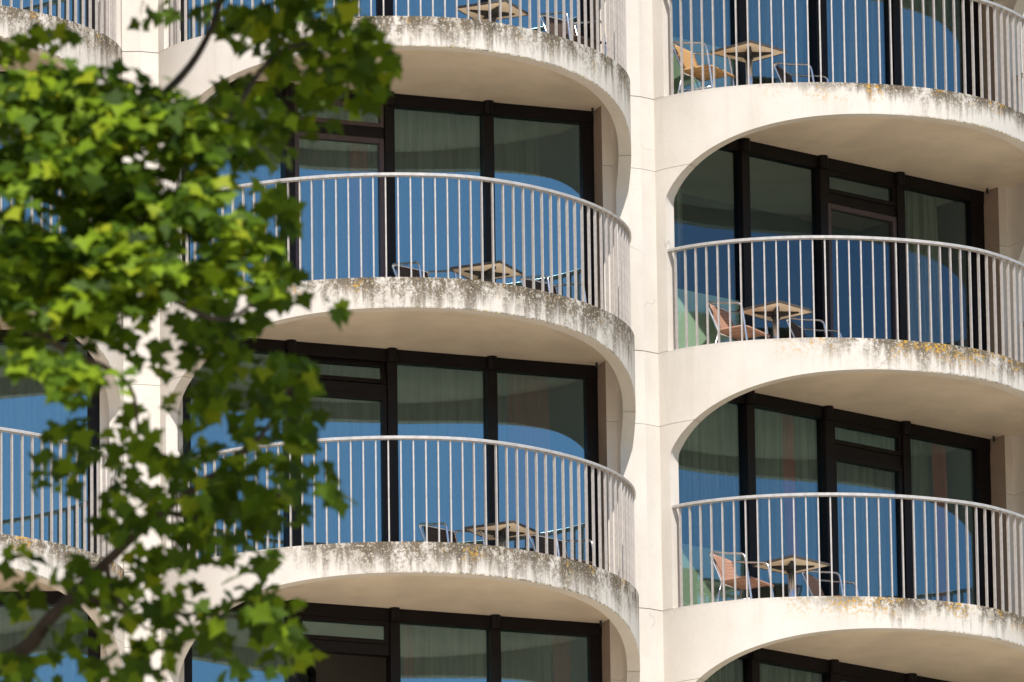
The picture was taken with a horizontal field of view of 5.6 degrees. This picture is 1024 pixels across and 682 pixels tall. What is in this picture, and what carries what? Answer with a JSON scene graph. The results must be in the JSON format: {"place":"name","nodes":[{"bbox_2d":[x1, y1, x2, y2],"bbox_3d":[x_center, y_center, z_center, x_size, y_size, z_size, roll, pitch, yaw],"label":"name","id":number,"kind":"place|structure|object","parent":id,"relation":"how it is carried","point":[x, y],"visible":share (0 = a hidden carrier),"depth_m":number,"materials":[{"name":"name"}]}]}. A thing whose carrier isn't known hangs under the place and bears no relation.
{"place":"outdoors","nodes":[
{"label":"outdoors","id":0,"kind":"place"},
{"bbox_2d":[0,0,1023,681],"bbox_3d":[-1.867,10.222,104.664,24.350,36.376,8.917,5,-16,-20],"label":"hotel tower","id":1,"kind":"structure","parent":0,"point":[636,146],"depth_m":106.02,"materials":[{"name":"concrete"}]},
{"bbox_2d":[0,109,72,260],"bbox_3d":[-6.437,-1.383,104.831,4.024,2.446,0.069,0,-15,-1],"label":"window","id":2,"kind":"structure","parent":1,"relation":"hanging from","point":[5,204],"depth_m":104.84,"materials":[{"name":"blue glass"}]},
{"bbox_2d":[0,345,73,546],"bbox_3d":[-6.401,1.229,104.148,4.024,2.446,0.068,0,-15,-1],"label":"window","id":3,"kind":"structure","parent":1,"relation":"hanging from","point":[23,407],"depth_m":104.21,"materials":[{"name":"blue glass"}]},
{"bbox_2d":[0,607,74,681],"bbox_3d":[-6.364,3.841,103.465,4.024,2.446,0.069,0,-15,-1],"label":"window","id":4,"kind":"structure","parent":1,"relation":"hanging from","point":[12,635],"depth_m":103.72,"materials":[{"name":"glass"}]},
{"bbox_2d":[0,190,91,264],"bbox_3d":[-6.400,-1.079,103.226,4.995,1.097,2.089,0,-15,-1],"label":"balcony railing","id":5,"kind":"object","parent":1,"relation":"attached to","point":[50,207],"depth_m":102.98,"materials":[{"name":"metal"}]},
{"bbox_2d":[0,329,99,553],"bbox_3d":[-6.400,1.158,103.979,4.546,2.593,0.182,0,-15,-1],"label":"window","id":6,"kind":"structure","parent":1,"relation":"in","point":[93,412],"depth_m":104.09,"materials":[{"name":"brown metal"}]},
{"bbox_2d":[0,591,100,681],"bbox_3d":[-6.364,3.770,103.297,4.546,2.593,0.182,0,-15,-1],"label":"window","id":7,"kind":"structure","parent":1,"relation":"in","point":[53,597],"depth_m":103.60,"materials":[{"name":"brown metal"}]},
{"bbox_2d":[0,0,115,41],"bbox_3d":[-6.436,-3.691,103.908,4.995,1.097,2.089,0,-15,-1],"label":"balcony railing","id":8,"kind":"object","parent":1,"relation":"attached to","point":[113,19],"visible":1,"depth_m":104.20,"materials":[{"name":"metal"}]},
{"bbox_2d":[0,427,117,563],"bbox_3d":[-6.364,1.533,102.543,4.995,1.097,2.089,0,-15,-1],"label":"balcony railing","id":9,"kind":"object","parent":1,"relation":"attached to","point":[22,433],"visible":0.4,"depth_m":102.37,"materials":[{"name":"metal"}]},
{"bbox_2d":[86,0,94,29],"bbox_3d":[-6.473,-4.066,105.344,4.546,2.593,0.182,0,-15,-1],"label":"window","id":10,"kind":"structure","parent":1,"relation":"in","point":[87,1],"depth_m":105.17,"materials":[{"name":"brown metal"}]},
{"bbox_2d":[221,614,284,681],"bbox_3d":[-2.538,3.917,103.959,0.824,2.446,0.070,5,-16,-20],"label":"window","id":11,"kind":"structure","parent":1,"relation":"hanging from","point":[249,655],"depth_m":104.12,"materials":[{"name":"glass"}]},
{"bbox_2d":[189,93,347,285],"bbox_3d":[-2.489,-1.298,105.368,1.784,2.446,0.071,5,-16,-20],"label":"window","id":12,"kind":"structure","parent":1,"relation":"hanging from","point":[318,157],"depth_m":105.57,"materials":[{"name":"blue glass"}]},
{"bbox_2d":[191,352,509,557],"bbox_3d":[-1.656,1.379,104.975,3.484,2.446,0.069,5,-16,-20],"label":"curtain","id":13,"kind":"object","parent":1,"relation":"hanging from","point":[439,402],"visible":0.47,"depth_m":105.25,"materials":[{"name":"blue fabric"}]},
{"bbox_2d":[349,109,368,277],"bbox_3d":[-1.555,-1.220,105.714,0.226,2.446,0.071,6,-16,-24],"label":"curtain","id":14,"kind":"object","parent":1,"relation":"hanging from","point":[358,153],"visible":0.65,"depth_m":105.75,"materials":[{"name":"blue fabric"}]},
{"bbox_2d":[188,0,558,38],"bbox_3d":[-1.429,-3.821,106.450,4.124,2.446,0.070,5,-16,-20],"label":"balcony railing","id":15,"kind":"object","parent":1,"relation":"hanging from","point":[414,7],"visible":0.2,"depth_m":106.56,"materials":[{"name":"blue glass"}]},
{"bbox_2d":[180,0,590,47],"bbox_3d":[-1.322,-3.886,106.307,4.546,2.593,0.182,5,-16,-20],"label":"window","id":16,"kind":"structure","parent":1,"relation":"in","point":[388,4],"depth_m":106.15,"materials":[{"name":"brown metal"}]},
{"bbox_2d":[181,80,594,305],"bbox_3d":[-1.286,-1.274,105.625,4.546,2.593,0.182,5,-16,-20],"label":"window","id":17,"kind":"structure","parent":1,"relation":"in","point":[381,134],"depth_m":105.98,"materials":[{"name":"brown metal"}]},
{"bbox_2d":[183,338,598,567],"bbox_3d":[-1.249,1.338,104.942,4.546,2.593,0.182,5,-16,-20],"label":"window","id":18,"kind":"structure","parent":1,"relation":"in","point":[384,390],"depth_m":105.19,"materials":[{"name":"brown metal"}]},
{"bbox_2d":[184,600,601,681],"bbox_3d":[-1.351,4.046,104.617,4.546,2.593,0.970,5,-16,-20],"label":"window","id":19,"kind":"structure","parent":1,"relation":"in","point":[391,619],"depth_m":104.55,"materials":[{"name":"brown metal"}]},
{"bbox_2d":[170,0,626,71],"bbox_3d":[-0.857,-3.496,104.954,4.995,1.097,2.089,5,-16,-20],"label":"balcony railing","id":20,"kind":"object","parent":1,"relation":"attached to","point":[618,20],"visible":0.82,"depth_m":104.88,"materials":[{"name":"metal"}]},
{"bbox_2d":[172,172,630,327],"bbox_3d":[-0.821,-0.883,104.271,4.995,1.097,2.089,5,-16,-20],"label":"balcony railing","id":21,"kind":"object","parent":1,"relation":"attached to","point":[622,260],"visible":0.72,"depth_m":103.75,"materials":[{"name":"metal"}]},
{"bbox_2d":[173,436,635,587],"bbox_3d":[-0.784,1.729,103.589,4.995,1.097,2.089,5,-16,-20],"label":"balcony railing","id":22,"kind":"object","parent":1,"relation":"attached to","point":[627,502],"visible":0.78,"depth_m":103.12,"materials":[{"name":"metal"}]},
{"bbox_2d":[404,625,412,681],"bbox_3d":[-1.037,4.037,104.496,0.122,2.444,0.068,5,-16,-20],"label":"curtain","id":23,"kind":"object","parent":1,"relation":"hanging from","point":[408,653],"visible":1,"depth_m":104.74,"materials":[{"name":"beige fabric"}]},
{"bbox_2d":[392,262,456,277],"bbox_3d":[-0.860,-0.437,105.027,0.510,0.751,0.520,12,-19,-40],"label":"bistro chair","id":24,"kind":"object","parent":1,"relation":"on","point":[405,271],"visible":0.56,"depth_m":105.19,"materials":[{"name":"metal"}]},
{"bbox_2d":[419,522,484,544],"bbox_3d":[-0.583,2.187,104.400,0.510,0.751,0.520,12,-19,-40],"label":"bistro chair","id":25,"kind":"object","parent":1,"relation":"on","point":[433,534],"visible":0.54,"depth_m":104.56,"materials":[{"name":"metal"}]},
{"bbox_2d":[369,109,540,285],"bbox_3d":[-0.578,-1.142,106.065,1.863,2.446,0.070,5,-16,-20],"label":"curtain","id":26,"kind":"object","parent":1,"relation":"hanging from","point":[426,142],"visible":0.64,"depth_m":106.19,"materials":[{"name":"blue fabric"}]},
{"bbox_2d":[413,625,551,681],"bbox_3d":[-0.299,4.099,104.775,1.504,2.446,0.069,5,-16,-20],"label":"curtain","id":27,"kind":"object","parent":1,"relation":"hanging from","point":[440,654],"visible":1,"depth_m":104.98,"materials":[{"name":"white fabric"}]},
{"bbox_2d":[450,260,522,281],"bbox_3d":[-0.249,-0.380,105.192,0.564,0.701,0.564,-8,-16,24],"label":"bistro table","id":28,"kind":"object","parent":1,"relation":"on","point":[465,270],"visible":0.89,"depth_m":105.20,"materials":[{"name":"metal"}]},
{"bbox_2d":[458,0,527,21],"bbox_3d":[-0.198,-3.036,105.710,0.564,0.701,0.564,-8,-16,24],"label":"bistro table","id":29,"kind":"object","parent":1,"relation":"on","point":[473,12],"visible":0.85,"depth_m":105.72,"materials":[{"name":"metal"}]},
{"bbox_2d":[464,520,535,546],"bbox_3d":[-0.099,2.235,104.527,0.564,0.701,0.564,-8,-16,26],"label":"bistro table","id":30,"kind":"object","parent":1,"relation":"on","point":[501,531],"visible":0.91,"depth_m":104.54,"materials":[{"name":"metal"}]},
{"bbox_2d":[508,374,549,550],"bbox_3d":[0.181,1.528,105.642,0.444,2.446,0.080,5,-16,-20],"label":"curtain","id":31,"kind":"object","parent":1,"relation":"hanging from","point":[528,411],"visible":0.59,"depth_m":105.77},
{"bbox_2d":[520,275,586,302],"bbox_3d":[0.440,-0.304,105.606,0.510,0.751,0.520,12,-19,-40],"label":"bistro chair","id":32,"kind":"object","parent":1,"relation":"on","point":[528,282],"visible":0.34,"depth_m":105.77,"materials":[{"name":"metal"}]},
{"bbox_2d":[529,532,592,563],"bbox_3d":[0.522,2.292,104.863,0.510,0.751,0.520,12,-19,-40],"label":"bistro chair","id":33,"kind":"object","parent":1,"relation":"on","point":[550,546],"visible":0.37,"depth_m":105.02,"materials":[{"name":"metal"}]},
{"bbox_2d":[552,635,570,681],"bbox_3d":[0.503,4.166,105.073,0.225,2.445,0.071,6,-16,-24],"label":"curtain","id":34,"kind":"object","parent":1,"relation":"hanging from","point":[561,646],"visible":1,"depth_m":105.31,"materials":[{"name":"beige fabric"}]},
{"bbox_2d":[540,12,606,55],"bbox_3d":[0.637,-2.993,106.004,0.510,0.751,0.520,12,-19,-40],"label":"bistro chair","id":35,"kind":"object","parent":1,"relation":"on","point":[552,26],"visible":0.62,"depth_m":106.10,"materials":[{"name":"metal"}]},
{"bbox_2d":[674,184,683,289],"bbox_3d":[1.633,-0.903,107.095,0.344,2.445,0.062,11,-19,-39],"label":"curtain","id":36,"kind":"object","parent":1,"relation":"hanging from","point":[678,226],"visible":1,"depth_m":107.23,"materials":[{"name":"fabric"}]},
{"bbox_2d":[673,41,734,93],"bbox_3d":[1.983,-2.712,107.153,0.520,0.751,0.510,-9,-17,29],"label":"bistro chair","id":37,"kind":"object","parent":1,"relation":"on","point":[708,71],"visible":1,"depth_m":107.13,"materials":[{"name":"fabric"}]},
{"bbox_2d":[678,404,786,597],"bbox_3d":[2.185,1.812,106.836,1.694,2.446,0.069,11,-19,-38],"label":"curtain","id":38,"kind":"object","parent":1,"relation":"hanging from","point":[708,462],"visible":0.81,"depth_m":107.01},
{"bbox_2d":[708,301,769,342],"bbox_3d":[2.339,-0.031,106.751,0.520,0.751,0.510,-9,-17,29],"label":"bistro chair","id":39,"kind":"object","parent":1,"relation":"on","point":[735,330],"visible":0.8,"depth_m":106.73,"materials":[{"name":"fabric"}]},
{"bbox_2d":[709,551,773,601],"bbox_3d":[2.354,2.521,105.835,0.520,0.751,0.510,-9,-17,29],"label":"bistro chair","id":40,"kind":"object","parent":1,"relation":"on","point":[740,580],"visible":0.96,"depth_m":105.83,"materials":[{"name":"fabric"}]},
{"bbox_2d":[710,40,786,84],"bbox_3d":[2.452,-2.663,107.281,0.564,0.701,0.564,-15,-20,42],"label":"bistro table","id":41,"kind":"object","parent":1,"relation":"on","point":[753,51],"visible":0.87,"depth_m":107.30,"materials":[{"name":"metal"}]},
{"bbox_2d":[705,660,842,681],"bbox_3d":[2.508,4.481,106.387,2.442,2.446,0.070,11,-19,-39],"label":"curtain","id":42,"kind":"object","parent":1,"relation":"hanging from","point":[731,671],"visible":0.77,"depth_m":106.76,"materials":[{"name":"fabric"}]},
{"bbox_2d":[737,300,812,338],"bbox_3d":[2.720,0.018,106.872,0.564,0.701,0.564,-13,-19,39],"label":"bistro table","id":43,"kind":"object","parent":1,"relation":"on","point":[771,311],"visible":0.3,"depth_m":106.89,"materials":[{"name":"metal"}]},
{"bbox_2d":[782,414,798,596],"bbox_3d":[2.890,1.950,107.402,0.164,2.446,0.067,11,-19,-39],"label":"curtain","id":44,"kind":"object","parent":1,"relation":"hanging from","point":[789,484],"visible":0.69,"depth_m":107.50,"materials":[{"name":"fabric"}]},
{"bbox_2d":[752,555,829,596],"bbox_3d":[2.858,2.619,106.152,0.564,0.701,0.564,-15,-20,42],"label":"bistro table","id":45,"kind":"object","parent":1,"relation":"on","point":[788,561],"visible":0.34,"depth_m":106.16,"materials":[{"name":"metal"}]},
{"bbox_2d":[773,62,828,82],"bbox_3d":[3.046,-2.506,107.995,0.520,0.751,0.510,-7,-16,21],"label":"bistro chair","id":46,"kind":"object","parent":1,"relation":"on","point":[780,74],"visible":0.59,"depth_m":107.98,"materials":[{"name":"metal"}]},
{"bbox_2d":[672,0,948,90],"bbox_3d":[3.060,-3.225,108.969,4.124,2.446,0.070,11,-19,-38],"label":"curtain","id":47,"kind":"object","parent":1,"relation":"hanging from","point":[789,27],"visible":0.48,"depth_m":109.26,"materials":[{"name":"blue fabric"}]},
{"bbox_2d":[786,318,841,337],"bbox_3d":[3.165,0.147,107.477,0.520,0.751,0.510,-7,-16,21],"label":"bistro chair","id":48,"kind":"object","parent":1,"relation":"on","point":[796,330],"visible":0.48,"depth_m":107.55,"materials":[{"name":"metal"}]},
{"bbox_2d":[801,570,858,595],"bbox_3d":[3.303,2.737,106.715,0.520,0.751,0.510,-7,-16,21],"label":"bistro chair","id":49,"kind":"object","parent":1,"relation":"on","point":[813,585],"visible":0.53,"depth_m":106.77,"materials":[{"name":"metal"}]},
{"bbox_2d":[737,648,949,681],"bbox_3d":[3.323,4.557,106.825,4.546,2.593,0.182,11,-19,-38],"label":"window","id":50,"kind":"structure","parent":1,"relation":"in","point":[832,670],"depth_m":107.02,"materials":[{"name":"brown metal"}]},
{"bbox_2d":[795,417,893,596],"bbox_3d":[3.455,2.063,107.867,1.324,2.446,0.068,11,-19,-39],"label":"curtain","id":51,"kind":"object","parent":1,"relation":"hanging from","point":[851,478],"visible":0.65,"depth_m":107.99,"materials":[{"name":"fabric"}]},
{"bbox_2d":[667,235,1023,362],"bbox_3d":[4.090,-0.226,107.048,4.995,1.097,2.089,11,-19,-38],"label":"balcony railing","id":52,"kind":"object","parent":1,"relation":"attached to","point":[986,253],"visible":1,"depth_m":106.02,"materials":[{"name":"metal"}]},
{"bbox_2d":[669,0,1023,112],"bbox_3d":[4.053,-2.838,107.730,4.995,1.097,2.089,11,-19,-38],"label":"balcony railing","id":53,"kind":"object","parent":1,"relation":"attached to","point":[1013,14],"visible":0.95,"depth_m":106.75,"materials":[{"name":"metal"}]},
{"bbox_2d":[672,493,1023,616],"bbox_3d":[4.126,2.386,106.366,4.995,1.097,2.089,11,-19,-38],"label":"balcony railing","id":54,"kind":"object","parent":1,"relation":"attached to","point":[975,505],"visible":1,"depth_m":105.32,"materials":[{"name":"metal"}]},
{"bbox_2d":[718,138,986,350],"bbox_3d":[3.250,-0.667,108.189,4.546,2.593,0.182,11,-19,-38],"label":"window","id":55,"kind":"structure","parent":1,"relation":"in","point":[825,199],"depth_m":108.63,"materials":[{"name":"brown metal"}]},
{"bbox_2d":[730,0,980,96],"bbox_3d":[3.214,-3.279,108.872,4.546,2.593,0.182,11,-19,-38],"label":"window","id":56,"kind":"structure","parent":1,"relation":"in","point":[813,6],"depth_m":109.40,"materials":[{"name":"brown metal"}]},
{"bbox_2d":[727,390,993,607],"bbox_3d":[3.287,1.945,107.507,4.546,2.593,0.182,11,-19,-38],"label":"window","id":57,"kind":"structure","parent":1,"relation":"in","point":[830,450],"depth_m":107.97,"materials":[{"name":"brown metal"}]},
{"bbox_2d":[905,191,939,342],"bbox_3d":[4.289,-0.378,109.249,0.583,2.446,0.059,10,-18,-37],"label":"curtain","id":58,"kind":"object","parent":1,"relation":"hanging from","point":[921,217],"visible":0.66,"depth_m":109.41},
{"bbox_2d":[911,440,933,599],"bbox_3d":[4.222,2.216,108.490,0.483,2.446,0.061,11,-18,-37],"label":"curtain","id":59,"kind":"object","parent":1,"relation":"hanging from","point":[919,470],"visible":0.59,"depth_m":108.65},
{"bbox_2d":[931,444,948,600],"bbox_3d":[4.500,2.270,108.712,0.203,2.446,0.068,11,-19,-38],"label":"curtain","id":60,"kind":"object","parent":1,"relation":"hanging from","point":[939,471],"visible":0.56,"depth_m":108.85,"materials":[{"name":"fabric"}]},
{"label":"lawn","id":61,"kind":"structure","parent":0,"visible":0},
{"bbox_2d":[0,0,403,681],"bbox_3d":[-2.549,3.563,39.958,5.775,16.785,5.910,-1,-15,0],"label":"maple tree","id":62,"kind":"object","parent":61,"relation":"on","point":[104,260],"visible":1,"depth_m":40.39,"materials":[{"name":"green plant"}]}
]}

